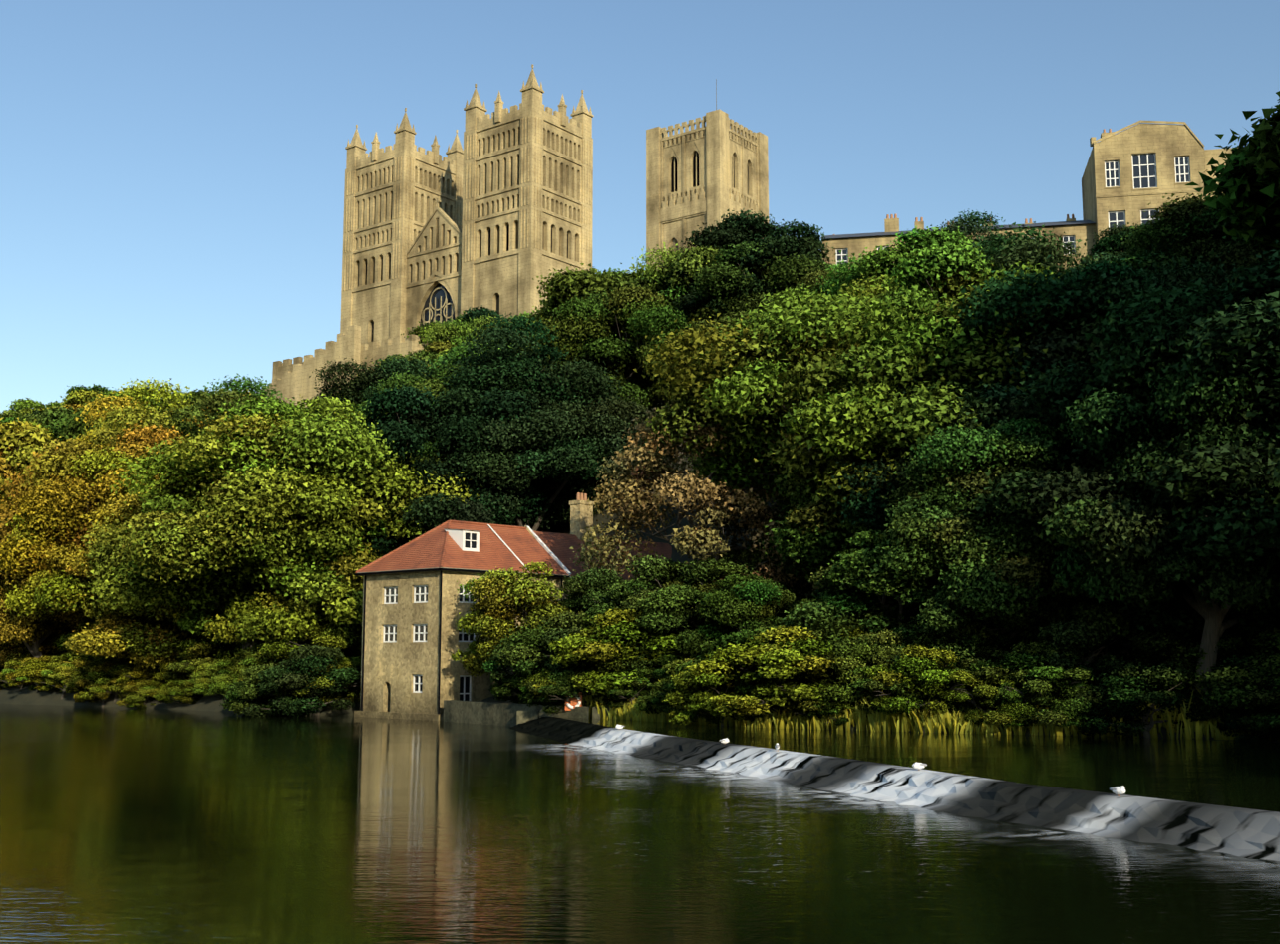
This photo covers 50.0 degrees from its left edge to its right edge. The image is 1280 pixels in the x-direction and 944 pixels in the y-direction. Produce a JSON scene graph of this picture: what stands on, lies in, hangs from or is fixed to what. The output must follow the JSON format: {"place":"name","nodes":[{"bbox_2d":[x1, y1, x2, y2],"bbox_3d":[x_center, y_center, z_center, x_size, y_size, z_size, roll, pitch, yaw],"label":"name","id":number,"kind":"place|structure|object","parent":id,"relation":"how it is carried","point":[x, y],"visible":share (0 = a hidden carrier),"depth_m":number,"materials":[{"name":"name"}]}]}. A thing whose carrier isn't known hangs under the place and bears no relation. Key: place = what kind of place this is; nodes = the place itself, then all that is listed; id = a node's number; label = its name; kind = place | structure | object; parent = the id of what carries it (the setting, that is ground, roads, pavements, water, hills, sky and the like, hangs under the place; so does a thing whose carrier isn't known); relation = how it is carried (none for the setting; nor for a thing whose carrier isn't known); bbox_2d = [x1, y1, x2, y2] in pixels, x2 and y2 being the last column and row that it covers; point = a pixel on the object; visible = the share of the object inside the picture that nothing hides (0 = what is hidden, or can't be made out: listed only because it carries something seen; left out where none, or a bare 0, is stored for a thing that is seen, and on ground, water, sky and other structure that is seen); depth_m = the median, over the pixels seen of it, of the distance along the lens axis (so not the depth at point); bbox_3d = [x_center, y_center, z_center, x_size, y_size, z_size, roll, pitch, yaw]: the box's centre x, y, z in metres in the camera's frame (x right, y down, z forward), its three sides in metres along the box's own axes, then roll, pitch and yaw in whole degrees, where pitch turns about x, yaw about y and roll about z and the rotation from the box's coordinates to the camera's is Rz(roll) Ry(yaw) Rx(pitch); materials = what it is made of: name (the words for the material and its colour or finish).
{"place":"outdoors","nodes":[
{"label":"outdoors","id":0,"kind":"place"},
{"bbox_2d":[0,703,1279,943],"bbox_3d":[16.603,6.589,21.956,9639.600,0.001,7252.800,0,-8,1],"label":"river","id":1,"kind":"structure","parent":0,"point":[132,825],"depth_m":25.16,"materials":[{"name":"green liquid"}]},
{"bbox_2d":[509,715,1279,861],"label":"weir","id":2,"kind":"object","parent":1,"relation":"on","point":[1245,832],"visible":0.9,"depth_m":32.55,"materials":[{"name":"stone"}]},
{"bbox_2d":[514,744,1279,887],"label":"weir foam","id":3,"kind":"object","parent":1,"relation":"on","point":[733,777],"visible":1,"depth_m":35.06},
{"bbox_2d":[0,441,1279,742],"bbox_3d":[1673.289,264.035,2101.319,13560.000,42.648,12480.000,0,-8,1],"label":"ground","id":4,"kind":"structure","parent":0,"point":[10,695],"depth_m":100.32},
{"bbox_2d":[0,416,60,499],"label":"tree","id":5,"kind":"object","parent":4,"relation":"on","point":[19,437],"visible":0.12,"depth_m":128.83,"materials":[{"name":"yellow plant"}]},
{"bbox_2d":[2,655,57,691],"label":"shrub","id":6,"kind":"object","parent":4,"relation":"on","point":[35,667],"visible":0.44,"depth_m":101.68,"materials":[{"name":"green plant"}]},
{"bbox_2d":[0,535,93,668],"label":"tree","id":7,"kind":"object","parent":4,"relation":"on","point":[30,629],"visible":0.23,"depth_m":104.62,"materials":[{"name":"green plant"}]},
{"bbox_2d":[46,397,128,446],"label":"tree","id":8,"kind":"object","parent":4,"relation":"on","point":[72,427],"depth_m":136.25,"materials":[{"name":"green plant"}]},
{"bbox_2d":[72,663,118,706],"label":"shrub","id":9,"kind":"object","parent":4,"relation":"on","point":[88,678],"visible":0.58,"depth_m":97.16,"materials":[{"name":"green plant"}]},
{"bbox_2d":[0,446,196,659],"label":"tree","id":10,"kind":"object","parent":4,"relation":"on","point":[45,514],"visible":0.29,"depth_m":99.63,"materials":[{"name":"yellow plant"}]},
{"bbox_2d":[0,402,203,630],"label":"tree","id":11,"kind":"object","parent":4,"relation":"on","point":[60,455],"visible":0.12,"depth_m":106.02,"materials":[{"name":"green plant"}]},
{"bbox_2d":[34,477,226,668],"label":"tree","id":12,"kind":"object","parent":4,"relation":"on","point":[120,638],"visible":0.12,"depth_m":94.31,"materials":[{"name":"green plant"}]},
{"bbox_2d":[114,678,170,708],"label":"shrub","id":13,"kind":"object","parent":4,"relation":"on","point":[145,692],"visible":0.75,"depth_m":94.37,"materials":[{"name":"green plant"}]},
{"bbox_2d":[65,376,220,465],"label":"tree","id":14,"kind":"object","parent":4,"relation":"on","point":[119,401],"visible":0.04,"depth_m":125.82,"materials":[{"name":"green plant"}]},
{"bbox_2d":[152,678,204,704],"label":"shrub","id":15,"kind":"object","parent":4,"relation":"on","point":[176,691],"visible":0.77,"depth_m":91.87,"materials":[{"name":"green plant"}]},
{"bbox_2d":[123,372,283,479],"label":"tree","id":16,"kind":"object","parent":4,"relation":"on","point":[216,400],"visible":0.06,"depth_m":116.10,"materials":[{"name":"green plant"}]},
{"bbox_2d":[175,633,260,682],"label":"shrub","id":17,"kind":"object","parent":4,"relation":"on","point":[199,646],"visible":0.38,"depth_m":94.31,"materials":[{"name":"green plant"}]},
{"bbox_2d":[193,659,242,695],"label":"shrub","id":18,"kind":"object","parent":4,"relation":"on","point":[223,680],"visible":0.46,"depth_m":89.85,"materials":[{"name":"green plant"}]},
{"bbox_2d":[73,392,383,648],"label":"tree","id":19,"kind":"object","parent":4,"relation":"on","point":[205,523],"visible":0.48,"depth_m":87.83,"materials":[{"name":"green plant"}]},
{"bbox_2d":[219,662,284,715],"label":"bush","id":20,"kind":"object","parent":4,"relation":"on","point":[247,691],"visible":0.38,"depth_m":83.50,"materials":[{"name":"green plant"}]},
{"bbox_2d":[144,407,393,646],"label":"tree","id":21,"kind":"object","parent":4,"relation":"on","point":[274,616],"visible":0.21,"depth_m":89.29,"materials":[{"name":"green plant"}]},
{"bbox_2d":[242,642,360,717],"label":"bush","id":22,"kind":"object","parent":4,"relation":"on","point":[294,670],"visible":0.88,"depth_m":81.92,"materials":[{"name":"green plant"}]},
{"bbox_2d":[254,624,361,682],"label":"shrub","id":23,"kind":"object","parent":4,"relation":"on","point":[276,649],"visible":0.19,"depth_m":87.06,"materials":[{"name":"green plant"}]},
{"bbox_2d":[271,662,360,706],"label":"shrub","id":24,"kind":"object","parent":4,"relation":"on","point":[353,693],"visible":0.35,"depth_m":82.88,"materials":[{"name":"green plant"}]},
{"bbox_2d":[153,392,481,638],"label":"tree","id":25,"kind":"object","parent":4,"relation":"on","point":[340,593],"visible":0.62,"depth_m":88.37,"materials":[{"name":"green plant"}]},
{"bbox_2d":[311,607,361,667],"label":"shrub","id":26,"kind":"object","parent":4,"relation":"on","point":[343,627],"visible":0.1,"depth_m":87.96,"materials":[{"name":"green plant"}]},
{"bbox_2d":[306,353,440,417],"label":"tree","id":27,"kind":"object","parent":4,"relation":"on","point":[360,383],"visible":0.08,"depth_m":116.40,"materials":[{"name":"green plant"}]},
{"bbox_2d":[315,383,542,599],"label":"tree","id":28,"kind":"object","parent":4,"relation":"on","point":[397,403],"visible":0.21,"depth_m":95.36,"materials":[{"name":"green plant"}]},
{"bbox_2d":[372,349,490,408],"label":"tree","id":29,"kind":"object","parent":4,"relation":"on","point":[436,385],"visible":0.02,"depth_m":111.57,"materials":[{"name":"green plant"}]},
{"bbox_2d":[417,314,502,348],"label":"tree","id":30,"kind":"object","parent":4,"relation":"on","point":[448,330],"visible":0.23,"depth_m":143.12,"materials":[{"name":"green plant"}]},
{"bbox_2d":[450,561,572,700],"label":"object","id":31,"kind":"object","parent":4,"relation":"on","point":[504,596],"visible":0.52,"depth_m":73.82,"materials":[{"name":"green plant"}]},
{"bbox_2d":[353,492,671,720],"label":"house","id":32,"kind":"structure","parent":4,"relation":"on","point":[415,603],"depth_m":80.58,"materials":[{"name":"brown stone"}]},
{"bbox_2d":[261,63,768,407],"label":"cathedral","id":33,"kind":"structure","parent":4,"relation":"on","point":[495,214],"depth_m":173.50,"materials":[{"name":"stone"}]},
{"bbox_2d":[488,668,542,704],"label":"shrub","id":34,"kind":"object","parent":4,"relation":"on","point":[509,685],"visible":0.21,"depth_m":70.89,"materials":[{"name":"green plant"}]},
{"bbox_2d":[397,387,657,532],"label":"tree","id":35,"kind":"object","parent":4,"relation":"on","point":[574,457],"visible":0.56,"depth_m":97.18,"materials":[{"name":"green plant"}]},
{"bbox_2d":[443,699,613,726],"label":"quay wall","id":36,"kind":"structure","parent":4,"relation":"on","point":[491,713],"depth_m":71.28,"materials":[{"name":"stone"}]},
{"bbox_2d":[481,610,593,706],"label":"bush","id":37,"kind":"object","parent":4,"relation":"on","point":[514,650],"visible":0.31,"depth_m":70.31,"materials":[{"name":"green plant"}]},
{"bbox_2d":[430,312,665,527],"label":"tree","id":38,"kind":"object","parent":4,"relation":"on","point":[485,385],"visible":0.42,"depth_m":101.36,"materials":[{"name":"green plant"}]},
{"bbox_2d":[535,669,613,714],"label":"shrub","id":39,"kind":"object","parent":4,"relation":"on","point":[550,692],"visible":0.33,"depth_m":66.61,"materials":[{"name":"green plant"}]},
{"bbox_2d":[533,627,625,678],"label":"bush","id":40,"kind":"object","parent":4,"relation":"on","point":[555,635],"visible":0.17,"depth_m":69.24,"materials":[{"name":"green plant"}]},
{"bbox_2d":[512,263,683,348],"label":"tree","id":41,"kind":"object","parent":4,"relation":"on","point":[567,285],"visible":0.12,"depth_m":124.52,"materials":[{"name":"green plant"}]},
{"bbox_2d":[555,565,668,644],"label":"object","id":42,"kind":"object","parent":4,"relation":"on","point":[585,584],"visible":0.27,"depth_m":74.81,"materials":[{"name":"green plant"}]},
{"bbox_2d":[529,607,709,701],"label":"shrub","id":43,"kind":"object","parent":4,"relation":"on","point":[591,642],"visible":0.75,"depth_m":66.61,"materials":[{"name":"green plant"}]},
{"bbox_2d":[527,283,715,493],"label":"tree","id":44,"kind":"object","parent":4,"relation":"on","point":[637,308],"visible":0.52,"depth_m":111.25,"materials":[{"name":"green plant"}]},
{"bbox_2d":[583,632,673,695],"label":"bush","id":45,"kind":"object","parent":4,"relation":"on","point":[598,666],"visible":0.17,"depth_m":66.74,"materials":[{"name":"green plant"}]},
{"bbox_2d":[584,552,728,657],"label":"shrub","id":46,"kind":"object","parent":4,"relation":"on","point":[661,572],"visible":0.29,"depth_m":71.51,"materials":[{"name":"green plant"}]},
{"bbox_2d":[630,241,753,307],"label":"tree","id":47,"kind":"object","parent":4,"relation":"on","point":[685,260],"visible":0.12,"depth_m":120.18,"materials":[{"name":"green plant"}]},
{"bbox_2d":[570,395,838,599],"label":"brown tree","id":48,"kind":"object","parent":4,"relation":"on","point":[700,540],"visible":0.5,"depth_m":74.29,"materials":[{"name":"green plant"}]},
{"bbox_2d":[661,670,758,725],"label":"shrub","id":49,"kind":"object","parent":4,"relation":"on","point":[698,698],"visible":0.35,"depth_m":59.00,"materials":[{"name":"green plant"}]},
{"bbox_2d":[628,554,800,663],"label":"shrub","id":50,"kind":"object","parent":4,"relation":"on","point":[713,570],"visible":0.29,"depth_m":68.05,"materials":[{"name":"green plant"}]},
{"bbox_2d":[668,625,786,692],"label":"shrub","id":51,"kind":"object","parent":4,"relation":"on","point":[732,638],"visible":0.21,"depth_m":61.35,"materials":[{"name":"green plant"}]},
{"bbox_2d":[657,574,798,668],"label":"shrub","id":52,"kind":"object","parent":4,"relation":"on","point":[715,610],"visible":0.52,"depth_m":65.11,"materials":[{"name":"green plant"}]},
{"bbox_2d":[640,208,836,331],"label":"tree","id":53,"kind":"object","parent":4,"relation":"on","point":[734,227],"visible":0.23,"depth_m":117.44,"materials":[{"name":"green plant"}]},
{"bbox_2d":[664,240,837,395],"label":"tree","id":54,"kind":"object","parent":4,"relation":"on","point":[710,279],"visible":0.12,"depth_m":111.74,"materials":[{"name":"green plant"}]},
{"bbox_2d":[683,625,842,717],"bbox_3d":[6.157,9.254,58.853,8.360,5.307,7.133,2,-10,-25],"label":"shrub","id":55,"kind":"object","parent":4,"relation":"on","point":[782,652],"visible":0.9,"depth_m":57.15,"materials":[{"name":"green plant"}]},
{"bbox_2d":[714,525,870,605],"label":"bank tree","id":56,"kind":"object","parent":4,"relation":"on","point":[741,556],"visible":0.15,"depth_m":74.40,"materials":[{"name":"green plant"}]},
{"bbox_2d":[757,266,853,319],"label":"tree","id":57,"kind":"object","parent":4,"relation":"on","point":[809,280],"visible":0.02,"depth_m":106.77,"materials":[{"name":"green plant"}]},
{"bbox_2d":[792,652,884,715],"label":"scrub","id":58,"kind":"object","parent":4,"relation":"on","point":[846,695],"visible":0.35,"depth_m":55.83,"materials":[{"name":"green plant"}]},
{"bbox_2d":[687,264,992,504],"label":"tree","id":59,"kind":"object","parent":4,"relation":"on","point":[876,291],"visible":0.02,"depth_m":83.49,"materials":[{"name":"green plant"}]},
{"bbox_2d":[758,362,945,584],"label":"tree","id":60,"kind":"object","parent":4,"relation":"on","point":[809,534],"visible":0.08,"depth_m":68.17,"materials":[{"name":"green plant"}]},
{"bbox_2d":[633,283,1091,570],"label":"tree","id":61,"kind":"object","parent":4,"relation":"on","point":[775,370],"visible":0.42,"depth_m":67.80,"materials":[{"name":"green plant"}]},
{"bbox_2d":[820,629,910,708],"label":"shrub","id":62,"kind":"object","parent":4,"relation":"on","point":[856,654],"visible":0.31,"depth_m":57.01,"materials":[{"name":"green plant"}]},
{"bbox_2d":[776,529,963,654],"bbox_3d":[10.404,6.797,62.299,10.075,8.515,9.580,-2,-7,8],"label":"shrub","id":63,"kind":"object","parent":4,"relation":"on","point":[882,615],"visible":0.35,"depth_m":60.04,"materials":[{"name":"green plant"}]},
{"bbox_2d":[849,656,958,713],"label":"shrub","id":64,"kind":"object","parent":4,"relation":"on","point":[870,687],"visible":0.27,"depth_m":54.77,"materials":[{"name":"green plant"}]},
{"bbox_2d":[816,224,1009,298],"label":"tree","id":65,"kind":"object","parent":4,"relation":"on","point":[873,264],"visible":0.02,"depth_m":96.41,"materials":[{"name":"green plant"}]},
{"bbox_2d":[805,352,1032,614],"bbox_3d":[16.759,2.619,67.871,14.846,17.011,16.812,-5,-11,38],"label":"tree","id":66,"kind":"object","parent":4,"relation":"on","point":[868,503],"visible":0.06,"depth_m":63.60,"materials":[{"name":"green plant"}]},
{"bbox_2d":[862,643,983,727],"bbox_3d":[11.498,9.094,55.096,4.726,4.376,5.279,5,-8,-26],"label":"shrub","id":67,"kind":"object","parent":4,"relation":"on","point":[930,677],"visible":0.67,"depth_m":54.28,"materials":[{"name":"green plant"}]},
{"bbox_2d":[844,620,1009,695],"bbox_3d":[12.229,8.687,57.474,7.165,5.034,6.652,-4,-9,21],"label":"shrub","id":68,"kind":"object","parent":4,"relation":"on","point":[959,648],"visible":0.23,"depth_m":57.00,"materials":[{"name":"green plant"}]},
{"bbox_2d":[582,680,1279,740],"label":"reeds","id":69,"kind":"object","parent":4,"relation":"on","point":[953,722],"visible":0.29,"depth_m":54.51,"materials":[{"name":"green plant"}]},
{"bbox_2d":[811,236,1064,453],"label":"tree","id":70,"kind":"object","parent":4,"relation":"on","point":[920,267],"visible":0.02,"depth_m":75.96,"materials":[{"name":"green plant"}]},
{"bbox_2d":[892,665,983,714],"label":"shrub","id":71,"kind":"object","parent":4,"relation":"on","point":[957,707],"visible":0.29,"depth_m":54.36,"materials":[{"name":"green plant"}]},
{"bbox_2d":[935,674,1039,727],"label":"scrub","id":72,"kind":"object","parent":4,"relation":"on","point":[961,696],"visible":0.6,"depth_m":52.94,"materials":[{"name":"green plant"}]},
{"bbox_2d":[919,596,1057,672],"bbox_3d":[14.957,7.777,58.530,6.473,6.504,6.634,1,-8,-9],"label":"shrub","id":73,"kind":"object","parent":4,"relation":"on","point":[1005,641],"visible":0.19,"depth_m":57.02,"materials":[{"name":"green plant"}]},
{"bbox_2d":[932,209,1058,271],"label":"tree","id":74,"kind":"object","parent":4,"relation":"on","point":[968,224],"depth_m":107.39,"materials":[{"name":"green plant"}]},
{"bbox_2d":[872,416,1139,643],"bbox_3d":[15.648,4.059,59.280,11.222,13.004,12.004,1,-8,2],"label":"tree","id":75,"kind":"object","parent":4,"relation":"on","point":[998,570],"visible":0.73,"depth_m":56.76,"materials":[{"name":"green plant"}]},
{"bbox_2d":[942,221,1102,335],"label":"tree","id":76,"kind":"object","parent":4,"relation":"on","point":[1024,247],"visible":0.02,"depth_m":76.66,"materials":[{"name":"green plant"}]},
{"bbox_2d":[819,119,1238,270],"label":"bailey houses","id":77,"kind":"structure","parent":4,"relation":"on","point":[1129,174],"depth_m":115.83,"materials":[{"name":"stone"}]},
{"bbox_2d":[967,640,1101,710],"bbox_3d":[15.919,8.798,54.076,5.652,4.326,5.744,4,-7,-15],"label":"shrub","id":78,"kind":"object","parent":4,"relation":"on","point":[1016,661],"visible":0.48,"depth_m":53.42,"materials":[{"name":"green plant"}]},
{"bbox_2d":[981,667,1097,728],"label":"shrub","id":79,"kind":"object","parent":4,"relation":"on","point":[1070,706],"visible":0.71,"depth_m":51.96,"materials":[{"name":"green plant"}]},
{"bbox_2d":[912,255,1170,503],"bbox_3d":[21.907,-0.053,67.611,18.112,21.004,21.324,-1,-8,0],"label":"tree","id":80,"kind":"object","parent":4,"relation":"on","point":[1077,292],"visible":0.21,"depth_m":64.59,"materials":[{"name":"green plant"}]},
{"bbox_2d":[1022,619,1143,701],"bbox_3d":[17.796,8.526,55.297,5.720,5.171,5.849,1,-8,-5],"label":"shrub","id":81,"kind":"object","parent":4,"relation":"on","point":[1076,633],"visible":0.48,"depth_m":53.67,"materials":[{"name":"green plant"}]},
{"bbox_2d":[1048,659,1136,720],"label":"shrub","id":82,"kind":"object","parent":4,"relation":"on","point":[1093,714],"visible":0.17,"depth_m":51.82,"materials":[{"name":"green plant"}]},
{"bbox_2d":[965,250,1246,372],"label":"tree","id":83,"kind":"object","parent":4,"relation":"on","point":[1175,277],"visible":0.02,"depth_m":72.29,"materials":[{"name":"green plant"}]},
{"bbox_2d":[1078,221,1154,263],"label":"tree","id":84,"kind":"object","parent":4,"relation":"on","point":[1111,238],"visible":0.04,"depth_m":101.30,"materials":[{"name":"green plant"}]},
{"bbox_2d":[971,276,1279,639],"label":"tree","id":85,"kind":"object","parent":4,"relation":"on","point":[1041,501],"visible":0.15,"depth_m":53.45,"materials":[{"name":"green plant"}]},
{"bbox_2d":[1069,661,1221,737],"bbox_3d":[18.891,9.272,51.151,5.315,4.382,5.838,0,-8,14],"label":"shrub","id":86,"kind":"object","parent":4,"relation":"on","point":[1137,698],"visible":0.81,"depth_m":50.77,"materials":[{"name":"green plant"}]},
{"bbox_2d":[1036,319,1279,701],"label":"tree","id":87,"kind":"object","parent":4,"relation":"on","point":[1123,571],"visible":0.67,"depth_m":49.37,"materials":[{"name":"green plant"}]},
{"bbox_2d":[1058,191,1278,280],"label":"tree","id":88,"kind":"object","parent":4,"relation":"on","point":[1172,226],"visible":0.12,"depth_m":79.98,"materials":[{"name":"green plant"}]},
{"bbox_2d":[1080,278,1279,444],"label":"tree","id":89,"kind":"object","parent":4,"relation":"on","point":[1117,321],"visible":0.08,"depth_m":54.34,"materials":[{"name":"green plant"}]},
{"bbox_2d":[1107,240,1279,644],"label":"tree","id":90,"kind":"object","parent":4,"relation":"on","point":[1170,477],"visible":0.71,"depth_m":47.20,"materials":[{"name":"green plant"}]},
{"bbox_2d":[1124,630,1267,691],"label":"shrub","id":91,"kind":"object","parent":4,"relation":"on","point":[1148,646],"visible":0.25,"depth_m":52.61,"materials":[{"name":"green plant"}]},
{"bbox_2d":[1154,628,1279,721],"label":"shrub","id":92,"kind":"object","parent":4,"relation":"on","point":[1225,681],"visible":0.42,"depth_m":50.03,"materials":[{"name":"green plant"}]},
{"bbox_2d":[1215,698,1279,742],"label":"shrub","id":93,"kind":"object","parent":4,"relation":"on","point":[1235,715],"visible":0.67,"depth_m":49.34,"materials":[{"name":"green plant"}]},
{"bbox_2d":[1216,667,1279,737],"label":"shrub","id":94,"kind":"object","parent":4,"relation":"on","point":[1265,723],"visible":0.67,"depth_m":48.67,"materials":[{"name":"green plant"}]},
{"bbox_2d":[0,0,1279,412],"label":"sky","id":95,"kind":"structure","parent":0,"point":[172,171],"materials":[{"name":"blue"}]},
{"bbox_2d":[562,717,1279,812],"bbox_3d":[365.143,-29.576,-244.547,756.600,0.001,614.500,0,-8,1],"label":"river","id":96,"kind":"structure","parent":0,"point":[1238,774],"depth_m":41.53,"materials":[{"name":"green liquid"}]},
{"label":"spur ground","id":97,"kind":"structure","parent":0,"visible":0},
{"bbox_2d":[1185,90,1279,255],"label":"shade tree","id":98,"kind":"object","parent":97,"relation":"on","point":[1248,178],"visible":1,"depth_m":63.62,"materials":[{"name":"green plant"}]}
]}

